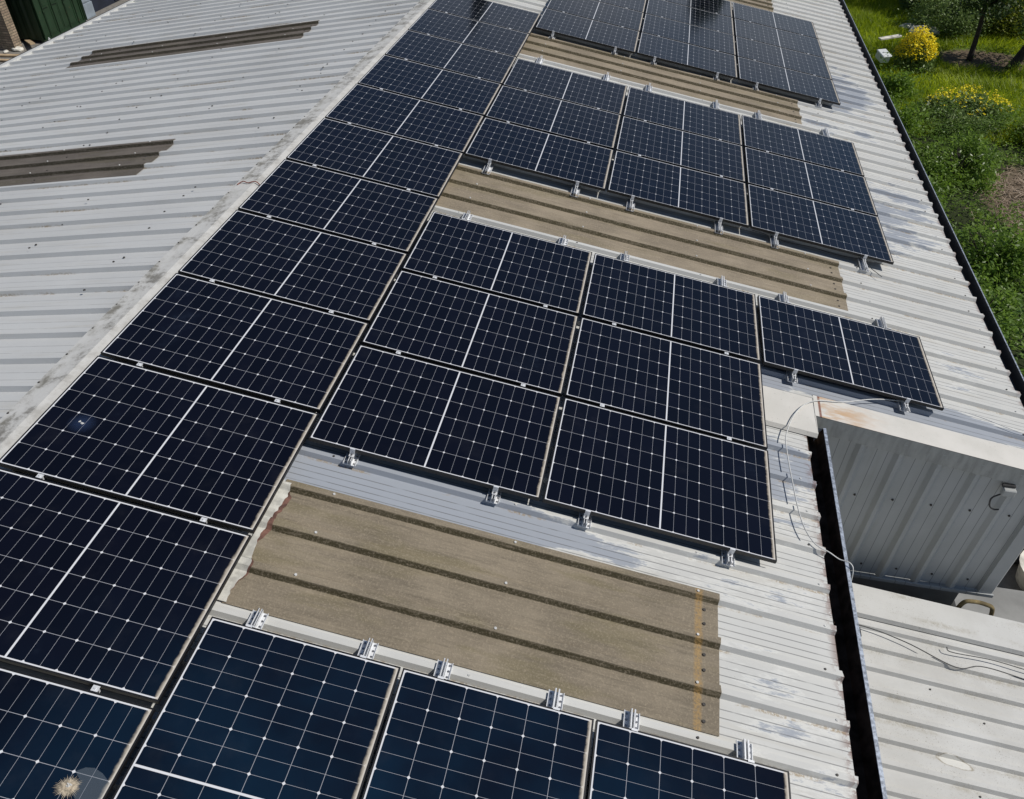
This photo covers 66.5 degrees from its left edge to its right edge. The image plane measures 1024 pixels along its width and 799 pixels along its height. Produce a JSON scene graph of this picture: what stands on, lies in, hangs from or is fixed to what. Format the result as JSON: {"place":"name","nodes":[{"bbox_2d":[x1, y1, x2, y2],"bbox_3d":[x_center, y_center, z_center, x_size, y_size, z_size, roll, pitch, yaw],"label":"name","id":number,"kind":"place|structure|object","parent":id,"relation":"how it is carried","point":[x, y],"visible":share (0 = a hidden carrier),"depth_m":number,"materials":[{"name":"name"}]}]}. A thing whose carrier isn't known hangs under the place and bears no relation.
{"place":"outdoors","nodes":[
{"label":"outdoors","id":0,"kind":"place"},
{"bbox_2d":[81,0,95,19],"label":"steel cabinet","id":1,"kind":"object","parent":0,"point":[89,8],"visible":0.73,"depth_m":29.09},
{"bbox_2d":[90,0,119,11],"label":"storage shed","id":2,"kind":"structure","parent":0,"point":[98,5],"depth_m":30.11,"materials":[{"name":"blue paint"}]},
{"bbox_2d":[0,0,1023,590],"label":"ground","id":3,"kind":"structure","parent":0,"point":[956,54],"depth_m":20.23,"materials":[{"name":"plant"}]},
{"bbox_2d":[0,0,22,50],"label":"brick wall","id":4,"kind":"structure","parent":3,"relation":"on","point":[9,38],"depth_m":26.07,"materials":[{"name":"brick"}]},
{"bbox_2d":[5,0,87,42],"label":"shipping container","id":5,"kind":"object","parent":3,"relation":"on","point":[42,20],"visible":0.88,"depth_m":26.93,"materials":[{"name":"metal"}]},
{"bbox_2d":[32,0,63,37],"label":"door","id":6,"kind":"structure","parent":5,"relation":"in","point":[47,12],"depth_m":27.01,"materials":[{"name":"green paint"}]},
{"bbox_2d":[54,0,82,28],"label":"door","id":7,"kind":"structure","parent":5,"relation":"in","point":[69,11],"depth_m":27.90,"materials":[{"name":"green paint"}]},
{"bbox_2d":[0,0,1023,798],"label":"warehouse","id":8,"kind":"structure","parent":3,"relation":"on","point":[140,140],"depth_m":7.32,"materials":[{"name":"metal"}]},
{"bbox_2d":[0,666,154,798],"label":"solar panel","id":9,"kind":"object","parent":8,"relation":"on","point":[52,732],"visible":1,"depth_m":3.93,"materials":[{"name":"glass"}]},
{"bbox_2d":[53,774,81,798],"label":"bird dropping","id":10,"kind":"object","parent":9,"relation":"on","point":[67,787],"visible":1,"depth_m":3.76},
{"bbox_2d":[0,468,250,703],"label":"solar panel","id":11,"kind":"object","parent":8,"relation":"on","point":[112,594],"visible":1,"depth_m":4.57,"materials":[{"name":"glass"}]},
{"bbox_2d":[0,356,318,533],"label":"solar panel","id":12,"kind":"object","parent":8,"relation":"on","point":[181,446],"visible":1,"depth_m":5.37,"materials":[{"name":"glass"}]},
{"bbox_2d":[100,273,368,412],"bbox_3d":[-2.163,-0.508,6.310,1.722,0.040,1.168,15,42,1],"label":"solar panel","id":13,"kind":"object","parent":8,"relation":"on","point":[211,332],"visible":1,"depth_m":6.24,"materials":[{"name":"glass"}]},
{"bbox_2d":[112,616,400,798],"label":"solar panel","id":14,"kind":"object","parent":8,"relation":"on","point":[245,712],"visible":1,"depth_m":4.15,"materials":[{"name":"glass"}]},
{"bbox_2d":[246,608,268,629],"bbox_3d":[-1.522,1.323,4.576,0.096,0.104,0.242,15,42,1],"label":"mounting rail","id":15,"kind":"object","parent":8,"relation":"attached to","point":[255,621],"visible":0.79,"depth_m":4.65,"materials":[{"name":"metal"}]},
{"bbox_2d":[178,210,406,323],"bbox_3d":[-1.946,-1.263,7.171,1.722,0.040,1.168,15,42,1],"label":"solar panel","id":16,"kind":"object","parent":8,"relation":"on","point":[267,256],"visible":1,"depth_m":7.11,"materials":[{"name":"glass"}]},
{"bbox_2d":[238,159,437,253],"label":"solar panel","id":17,"kind":"object","parent":8,"relation":"on","point":[313,196],"visible":1,"depth_m":7.97,"materials":[{"name":"glass"}]},
{"bbox_2d":[343,447,360,466],"bbox_3d":[-1.155,0.386,5.671,0.096,0.104,0.160,15,42,1],"label":"mounting rail","id":18,"kind":"object","parent":8,"relation":"attached to","point":[352,457],"visible":0.91,"depth_m":5.66,"materials":[{"name":"metal"}]},
{"bbox_2d":[309,344,560,500],"bbox_3d":[-0.529,0.123,6.061,1.722,0.040,1.168,15,42,1],"label":"solar panel","id":19,"kind":"object","parent":18,"relation":"on","point":[433,418],"visible":1,"depth_m":5.99,"materials":[{"name":"glass"}]},
{"bbox_2d":[358,638,378,658],"bbox_3d":[-0.859,1.497,4.562,0.096,0.104,0.242,15,42,1],"label":"mounting rail","id":20,"kind":"object","parent":8,"relation":"attached to","point":[367,649],"visible":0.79,"depth_m":4.63,"materials":[{"name":"silver metal"}]},
{"bbox_2d":[286,118,462,198],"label":"solar panel","id":21,"kind":"object","parent":8,"relation":"on","point":[349,149],"visible":1,"depth_m":8.84,"materials":[{"name":"glass"}]},
{"bbox_2d":[325,83,483,154],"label":"solar panel","id":22,"kind":"object","parent":8,"relation":"on","point":[403,116],"visible":1,"depth_m":9.71,"materials":[{"name":"glass"}]},
{"bbox_2d":[357,55,501,116],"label":"solar panel","id":23,"kind":"object","parent":8,"relation":"on","point":[435,85],"visible":1,"depth_m":10.57,"materials":[{"name":"glass"}]},
{"bbox_2d":[433,658,453,679],"bbox_3d":[-0.411,1.614,4.553,0.096,0.104,0.242,15,42,1],"label":"mounting rail","id":24,"kind":"object","parent":8,"relation":"attached to","point":[443,669],"visible":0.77,"depth_m":4.63,"materials":[{"name":"silver metal"}]},
{"bbox_2d":[385,30,516,84],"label":"solar panel","id":25,"kind":"object","parent":8,"relation":"on","point":[453,56],"visible":1,"depth_m":11.44,"materials":[{"name":"glass"}]},
{"bbox_2d":[461,210,472,220],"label":"mounting rail","id":26,"kind":"object","parent":8,"relation":"on","point":[467,216],"visible":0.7,"depth_m":8.41,"materials":[{"name":"metal"}]},
{"bbox_2d":[408,9,529,56],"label":"solar panel","id":27,"kind":"object","parent":8,"relation":"on","point":[471,32],"visible":1,"depth_m":12.31,"materials":[{"name":"glass"}]},
{"bbox_2d":[361,270,578,396],"bbox_3d":[-0.313,-0.634,6.925,1.722,0.042,1.168,15,42,1],"label":"solar panel","id":28,"kind":"object","parent":8,"relation":"on","point":[434,320],"visible":1,"depth_m":6.86,"materials":[{"name":"glass"}]},
{"bbox_2d":[362,668,593,798],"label":"solar panel","id":29,"kind":"object","parent":8,"relation":"on","point":[444,739],"visible":1,"depth_m":4.26,"materials":[{"name":"glass"}]},
{"bbox_2d":[428,0,540,33],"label":"solar panel","id":30,"kind":"object","parent":8,"relation":"on","point":[504,16],"visible":1,"depth_m":13.13,"materials":[{"name":"glass"}]},
{"bbox_2d":[482,158,493,174],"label":"mounting rail","id":31,"kind":"object","parent":8,"relation":"attached to","point":[488,166],"visible":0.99,"depth_m":9.30,"materials":[{"name":"metal"}]},
{"bbox_2d":[465,117,613,190],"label":"solar panel","id":32,"kind":"object","parent":31,"relation":"on","point":[508,144],"visible":1,"depth_m":9.65,"materials":[{"name":"glass"}]},
{"bbox_2d":[486,485,501,504],"bbox_3d":[-0.120,0.656,5.650,0.096,0.104,0.160,15,42,1],"label":"mounting rail","id":33,"kind":"object","parent":8,"relation":"attached to","point":[494,495],"visible":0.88,"depth_m":5.64,"materials":[{"name":"silver metal"}]},
{"bbox_2d":[402,211,591,315],"bbox_3d":[-0.100,-1.380,7.779,1.722,0.030,1.134,15,42,1],"label":"solar panel","id":34,"kind":"object","parent":8,"relation":"on","point":[498,261],"visible":1,"depth_m":7.72,"materials":[{"name":"glass"}]},
{"bbox_2d":[485,85,620,149],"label":"solar panel","id":35,"kind":"object","parent":8,"relation":"on","point":[554,116],"visible":1,"depth_m":10.52,"materials":[{"name":"glass"}]},
{"bbox_2d":[546,688,564,710],"bbox_3d":[0.251,1.788,4.540,0.096,0.104,0.242,15,42,1],"label":"mounting rail","id":36,"kind":"object","parent":8,"relation":"attached to","point":[555,699],"visible":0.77,"depth_m":4.61,"materials":[{"name":"silver metal"}]},
{"bbox_2d":[503,58,627,114],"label":"solar panel","id":37,"kind":"object","parent":8,"relation":"on","point":[568,86],"visible":1,"depth_m":11.39,"materials":[{"name":"glass"}]},
{"bbox_2d":[570,181,580,197],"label":"mounting rail","id":38,"kind":"object","parent":8,"relation":"attached to","point":[575,190],"visible":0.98,"depth_m":9.28,"materials":[{"name":"silver metal"}]},
{"bbox_2d":[577,510,591,528],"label":"mounting rail","id":39,"kind":"object","parent":8,"relation":"attached to","point":[585,520],"visible":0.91,"depth_m":5.62,"materials":[{"name":"silver metal"}]},
{"bbox_2d":[535,8,639,53],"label":"solar panel","id":40,"kind":"object","parent":8,"relation":"on","point":[563,23],"visible":1,"depth_m":13.40,"materials":[{"name":"glass"}]},
{"bbox_2d":[546,0,643,31],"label":"solar panel","id":41,"kind":"object","parent":8,"relation":"on","point":[627,18],"visible":1,"depth_m":14.24,"materials":[{"name":"glass"}]},
{"bbox_2d":[594,0,646,12],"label":"solar panel","id":42,"kind":"object","parent":8,"relation":"on","point":[637,5],"visible":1,"depth_m":14.92,"materials":[{"name":"glass"}]},
{"bbox_2d":[620,251,629,261],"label":"mounting rail","id":43,"kind":"object","parent":8,"relation":"on","point":[624,257],"visible":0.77,"depth_m":8.38,"materials":[{"name":"silver metal"}]},
{"bbox_2d":[626,195,634,211],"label":"mounting rail","id":44,"kind":"object","parent":8,"relation":"attached to","point":[631,203],"visible":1,"depth_m":9.26,"materials":[{"name":"silver metal"}]},
{"bbox_2d":[623,708,639,731],"bbox_3d":[0.700,1.905,4.530,0.096,0.104,0.242,15,42,1],"label":"mounting rail","id":45,"kind":"object","parent":8,"relation":"attached to","point":[631,719],"visible":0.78,"depth_m":4.60,"materials":[{"name":"silver metal"}]},
{"bbox_2d":[565,317,767,449],"bbox_3d":[1.380,-0.189,6.889,1.722,0.042,1.168,15,42,1],"label":"solar panel","id":46,"kind":"object","parent":8,"relation":"on","point":[666,381],"visible":1,"depth_m":6.82,"materials":[{"name":"glass"}]},
{"bbox_2d":[582,253,760,362],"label":"solar panel","id":47,"kind":"object","parent":8,"relation":"on","point":[672,306],"visible":1,"depth_m":7.69,"materials":[{"name":"glass"}]},
{"bbox_2d":[616,116,745,182],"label":"solar panel","id":48,"kind":"object","parent":8,"relation":"on","point":[688,150],"visible":1,"depth_m":10.49,"materials":[{"name":"glass"}]},
{"bbox_2d":[642,13,735,55],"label":"solar panel","id":49,"kind":"object","parent":8,"relation":"on","point":[661,26],"visible":1,"depth_m":14.25,"materials":[{"name":"glass"}]},
{"bbox_2d":[645,0,733,34],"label":"solar panel","id":50,"kind":"object","parent":8,"relation":"on","point":[691,16],"visible":1,"depth_m":15.11,"materials":[{"name":"glass"}]},
{"bbox_2d":[665,0,732,17],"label":"solar panel","id":51,"kind":"object","parent":8,"relation":"on","point":[722,7],"visible":1,"depth_m":15.83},
{"bbox_2d":[713,99,718,108],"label":"mounting rail","id":52,"kind":"object","parent":8,"relation":"on","point":[716,104],"visible":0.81,"depth_m":12.11,"materials":[{"name":"silver metal"}]},
{"bbox_2d":[623,87,742,145],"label":"solar panel","id":53,"kind":"object","parent":52,"relation":"on","point":[681,115],"visible":1,"depth_m":11.36,"materials":[{"name":"glass"}]},
{"bbox_2d":[713,72,718,79],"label":"mounting rail","id":54,"kind":"object","parent":8,"relation":"on","point":[716,77],"visible":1,"depth_m":13.00,"materials":[{"name":"silver metal"}]},
{"bbox_2d":[637,32,737,78],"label":"solar panel","id":55,"kind":"object","parent":54,"relation":"on","point":[658,47],"visible":1,"depth_m":13.37,"materials":[{"name":"glass"}]},
{"bbox_2d":[715,217,722,234],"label":"mounting rail","id":56,"kind":"object","parent":8,"relation":"attached to","point":[719,225],"visible":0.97,"depth_m":9.24,"materials":[{"name":"silver metal"}]},
{"bbox_2d":[607,150,748,227],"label":"solar panel","id":57,"kind":"object","parent":56,"relation":"on","point":[699,193],"visible":1,"depth_m":9.61,"materials":[{"name":"glass"}]},
{"bbox_2d":[717,276,726,286],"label":"mounting rail","id":58,"kind":"object","parent":8,"relation":"on","point":[721,281],"visible":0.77,"depth_m":8.35,"materials":[{"name":"silver metal"}]},
{"bbox_2d":[721,548,735,566],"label":"mounting rail","id":59,"kind":"object","parent":8,"relation":"attached to","point":[728,558],"visible":0.9,"depth_m":5.60,"materials":[{"name":"silver metal"}]},
{"bbox_2d":[543,398,776,563],"bbox_3d":[1.164,0.564,6.026,1.722,0.041,1.168,15,42,1],"label":"solar panel","id":60,"kind":"object","parent":59,"relation":"on","point":[664,478],"visible":1,"depth_m":5.96,"materials":[{"name":"glass"}]},
{"bbox_2d":[736,739,754,762],"bbox_3d":[1.362,2.078,4.517,0.096,0.104,0.242,15,42,1],"label":"mounting rail","id":61,"kind":"object","parent":8,"relation":"attached to","point":[744,749],"visible":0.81,"depth_m":4.59,"materials":[{"name":"silver metal"}]},
{"bbox_2d":[587,720,790,798],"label":"solar panel","id":62,"kind":"object","parent":61,"relation":"on","point":[627,763],"visible":1,"depth_m":4.36,"materials":[{"name":"glass"}]},
{"bbox_2d":[770,232,778,248],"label":"mounting rail","id":63,"kind":"object","parent":8,"relation":"attached to","point":[774,241],"visible":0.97,"depth_m":9.22,"materials":[{"name":"silver metal"}]},
{"bbox_2d":[732,2,817,38],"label":"solar panel","id":64,"kind":"object","parent":8,"relation":"on","point":[773,20],"visible":1,"depth_m":15.95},
{"bbox_2d":[734,18,824,57],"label":"solar panel","id":65,"kind":"object","parent":8,"relation":"on","point":[750,30],"visible":1,"depth_m":15.09,"materials":[{"name":"glass"}]},
{"bbox_2d":[735,36,831,79],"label":"solar panel","id":66,"kind":"object","parent":8,"relation":"on","point":[752,49],"visible":1,"depth_m":14.22,"materials":[{"name":"glass"}]},
{"bbox_2d":[779,291,790,303],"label":"mounting rail","id":67,"kind":"object","parent":8,"relation":"on","point":[783,297],"visible":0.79,"depth_m":8.33,"materials":[{"name":"silver metal"}]},
{"bbox_2d":[737,57,840,104],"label":"solar panel","id":68,"kind":"object","parent":8,"relation":"on","point":[813,86],"visible":1,"depth_m":13.33,"materials":[{"name":"glass"}]},
{"bbox_2d":[786,369,797,383],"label":"mounting rail","id":69,"kind":"object","parent":8,"relation":"attached to","point":[792,377],"visible":0.91,"depth_m":7.32,"materials":[{"name":"silver metal"}]},
{"bbox_2d":[744,147,877,216],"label":"solar panel","id":70,"kind":"object","parent":8,"relation":"on","point":[810,181],"visible":1,"depth_m":10.45,"materials":[{"name":"glass"}]},
{"bbox_2d":[747,184,893,264],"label":"solar panel","id":71,"kind":"object","parent":8,"relation":"on","point":[825,225],"visible":1,"depth_m":9.58,"materials":[{"name":"glass"}]},
{"bbox_2d":[752,230,882,264],"bbox_3d":[3.614,-1.803,9.250,1.577,0.287,0.032,7,42,8],"label":"cable","id":72,"kind":"object","parent":71,"relation":"hanging from","point":[815,248],"visible":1,"depth_m":9.26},
{"bbox_2d":[822,127,832,137],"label":"mounting rail","id":73,"kind":"object","parent":8,"relation":"on","point":[825,131],"visible":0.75,"depth_m":12.08,"materials":[{"name":"silver metal"}]},
{"bbox_2d":[741,115,864,176],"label":"solar panel","id":74,"kind":"object","parent":73,"relation":"on","point":[802,145],"visible":1,"depth_m":11.31,"materials":[{"name":"glass"}]},
{"bbox_2d":[757,295,943,410],"bbox_3d":[3.287,-0.490,7.709,1.722,0.032,1.134,15,42,1],"label":"solar panel","id":75,"kind":"object","parent":8,"relation":"on","point":[849,352],"visible":1,"depth_m":7.65,"materials":[{"name":"glass"}]},
{"bbox_2d":[857,255,868,271],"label":"mounting rail","id":76,"kind":"object","parent":8,"relation":"attached to","point":[863,265],"visible":0.95,"depth_m":9.19,"materials":[{"name":"silver metal"}]},
{"bbox_2d":[876,316,890,328],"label":"mounting rail","id":77,"kind":"object","parent":8,"relation":"on","point":[881,321],"visible":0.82,"depth_m":8.31,"materials":[{"name":"silver metal"}]},
{"bbox_2d":[897,398,910,412],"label":"mounting rail","id":78,"kind":"object","parent":8,"relation":"attached to","point":[903,406],"visible":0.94,"depth_m":7.29,"materials":[{"name":"silver metal"}]},
{"bbox_2d":[785,399,1023,580],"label":"cable","id":79,"kind":"object","parent":8,"relation":"on","point":[852,401],"visible":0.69,"depth_m":6.76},
{"bbox_2d":[956,599,994,615],"bbox_3d":[4.766,2.529,8.350,0.407,1.279,0.044,7,42,8],"label":"pipe","id":80,"kind":"object","parent":8,"relation":"attached to","point":[962,603],"visible":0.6,"depth_m":7.95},
{"bbox_2d":[988,483,1016,509],"bbox_3d":[4.483,0.913,7.172,0.159,0.342,0.070,7,42,8],"label":"wall light","id":81,"kind":"object","parent":8,"relation":"attached to","point":[1007,490],"visible":1,"depth_m":7.08,"materials":[{"name":"grey plastic"}]},
{"bbox_2d":[880,65,920,104],"bbox_3d":[11.621,-9.557,23.492,1.502,1.027,1.482,-12,43,-13],"label":"weed clump","id":82,"kind":"object","parent":3,"relation":"on","point":[901,84],"visible":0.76,"depth_m":23.33,"materials":[{"name":"green plant"}]},
{"bbox_2d":[897,0,924,9],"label":"flowering bush","id":83,"kind":"object","parent":3,"relation":"on","point":[908,3],"visible":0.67,"depth_m":30.81,"materials":[{"name":"green plant"}]},
{"bbox_2d":[887,25,939,74],"bbox_3d":[13.011,-11.298,25.172,1.645,1.449,1.505,7,42,8],"label":"flowering bush","id":84,"kind":"object","parent":3,"relation":"on","point":[915,48],"visible":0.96,"depth_m":25.05,"materials":[{"name":"yellow plant"}]},
{"bbox_2d":[890,91,940,154],"bbox_3d":[10.019,-7.359,20.616,2.108,1.499,2.204,7,42,8],"label":"weed clump","id":85,"kind":"object","parent":3,"relation":"on","point":[906,117],"visible":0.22,"depth_m":20.34,"materials":[{"name":"green plant"}]},
{"bbox_2d":[909,25,939,36],"bbox_3d":[14.932,-13.347,28.362,1.094,0.440,0.576,7,42,8],"label":"stone","id":86,"kind":"object","parent":3,"relation":"on","point":[935,31],"visible":0.45,"depth_m":28.17,"materials":[{"name":"stone"}]},
{"bbox_2d":[845,0,1023,146],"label":"grass","id":87,"kind":"structure","parent":3,"relation":"on","point":[878,19],"depth_m":25.82,"materials":[{"name":"plant"}]},
{"bbox_2d":[875,49,891,62],"bbox_3d":[12.017,-11.131,25.289,0.340,0.290,0.440,-9,56,-11],"label":"plastic box","id":88,"kind":"object","parent":87,"relation":"on","point":[882,53],"visible":0.98,"depth_m":25.22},
{"bbox_2d":[878,34,901,39],"bbox_3d":[13.223,-12.671,27.334,0.840,0.050,0.180,-14,43,-11],"label":"plank","id":89,"kind":"object","parent":87,"relation":"on","point":[890,37],"visible":0.92,"depth_m":27.29,"materials":[{"name":"wood"}]},
{"bbox_2d":[852,583,1023,798],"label":"lean to","id":90,"kind":"object","parent":3,"relation":"on","point":[945,730],"visible":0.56,"depth_m":7.22,"materials":[{"name":"metal"}]},
{"bbox_2d":[859,625,1023,679],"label":"cable","id":91,"kind":"object","parent":90,"relation":"on","point":[941,660],"visible":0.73,"depth_m":7.44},
{"bbox_2d":[946,647,1023,669],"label":"cable","id":92,"kind":"object","parent":90,"relation":"on","point":[983,658],"visible":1,"depth_m":7.51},
{"bbox_2d":[925,164,959,221],"bbox_3d":[9.198,-4.712,17.800,2.034,1.218,1.524,30,49,29],"label":"weed clump","id":93,"kind":"object","parent":3,"relation":"on","point":[939,191],"visible":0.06,"depth_m":17.46,"materials":[{"name":"green plant"}]},
{"bbox_2d":[892,0,1002,41],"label":"shrub","id":94,"kind":"object","parent":3,"relation":"on","point":[963,24],"visible":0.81,"depth_m":27.99,"materials":[{"name":"green plant"}]},
{"bbox_2d":[891,97,1023,244],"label":"ground cover","id":95,"kind":"object","parent":3,"relation":"on","point":[987,212],"visible":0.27,"depth_m":19.52,"materials":[{"name":"plant"}]},
{"bbox_2d":[904,84,1014,134],"bbox_3d":[12.875,-8.534,22.431,3.010,0.940,2.113,18,44,19],"label":"flowering bush","id":96,"kind":"object","parent":3,"relation":"on","point":[968,99],"visible":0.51,"depth_m":22.22,"materials":[{"name":"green plant"}]},
{"bbox_2d":[924,99,997,142],"bbox_3d":[12.349,-7.754,21.547,1.903,0.871,1.833,-14,43,-16],"label":"shrub","id":97,"kind":"object","parent":3,"relation":"on","point":[973,119],"visible":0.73,"depth_m":21.39,"materials":[{"name":"green plant"}]},
{"bbox_2d":[916,127,1009,195],"bbox_3d":[11.062,-5.916,19.302,2.374,1.076,2.341,7,42,8],"label":"weed clump","id":98,"kind":"object","parent":3,"relation":"on","point":[969,158],"visible":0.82,"depth_m":19.39,"materials":[{"name":"green plant"}]},
{"bbox_2d":[944,0,1023,61],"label":"tree","id":99,"kind":"object","parent":3,"relation":"on","point":[985,5],"visible":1,"depth_m":24.88,"materials":[{"name":"green plant"}]},
{"bbox_2d":[952,218,1023,374],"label":"bramble patch","id":100,"kind":"object","parent":3,"relation":"on","point":[1021,301],"visible":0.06,"depth_m":15.30,"materials":[{"name":"green plant"}]},
{"bbox_2d":[953,210,1023,291],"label":"weed clump","id":101,"kind":"object","parent":3,"relation":"on","point":[1005,254],"visible":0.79,"depth_m":15.69,"materials":[{"name":"green plant"}]},
{"bbox_2d":[962,143,1023,237],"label":"brushwood","id":102,"kind":"object","parent":3,"relation":"on","point":[1015,190],"visible":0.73,"depth_m":18.87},
{"bbox_2d":[968,253,1023,349],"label":"weed clump","id":103,"kind":"object","parent":3,"relation":"on","point":[994,307],"visible":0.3,"depth_m":14.22,"materials":[{"name":"green plant"}]},
{"bbox_2d":[975,0,1023,44],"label":"shrub","id":104,"kind":"object","parent":3,"relation":"on","point":[1006,25],"visible":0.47,"depth_m":27.98,"materials":[{"name":"green plant"}]},
{"bbox_2d":[1001,12,1023,69],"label":"tree","id":105,"kind":"object","parent":3,"relation":"on","point":[1018,57],"visible":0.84,"depth_m":25.45,"materials":[{"name":"green plant"}]},
{"bbox_2d":[1015,550,1023,590],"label":"water tank","id":106,"kind":"object","parent":3,"relation":"on","point":[1019,576],"visible":1,"depth_m":10.38,"materials":[{"name":"plastic"}]},
{"bbox_2d":[951,587,1023,622],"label":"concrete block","id":107,"kind":"structure","parent":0,"point":[1008,604],"depth_m":9.82,"materials":[{"name":"concrete"}]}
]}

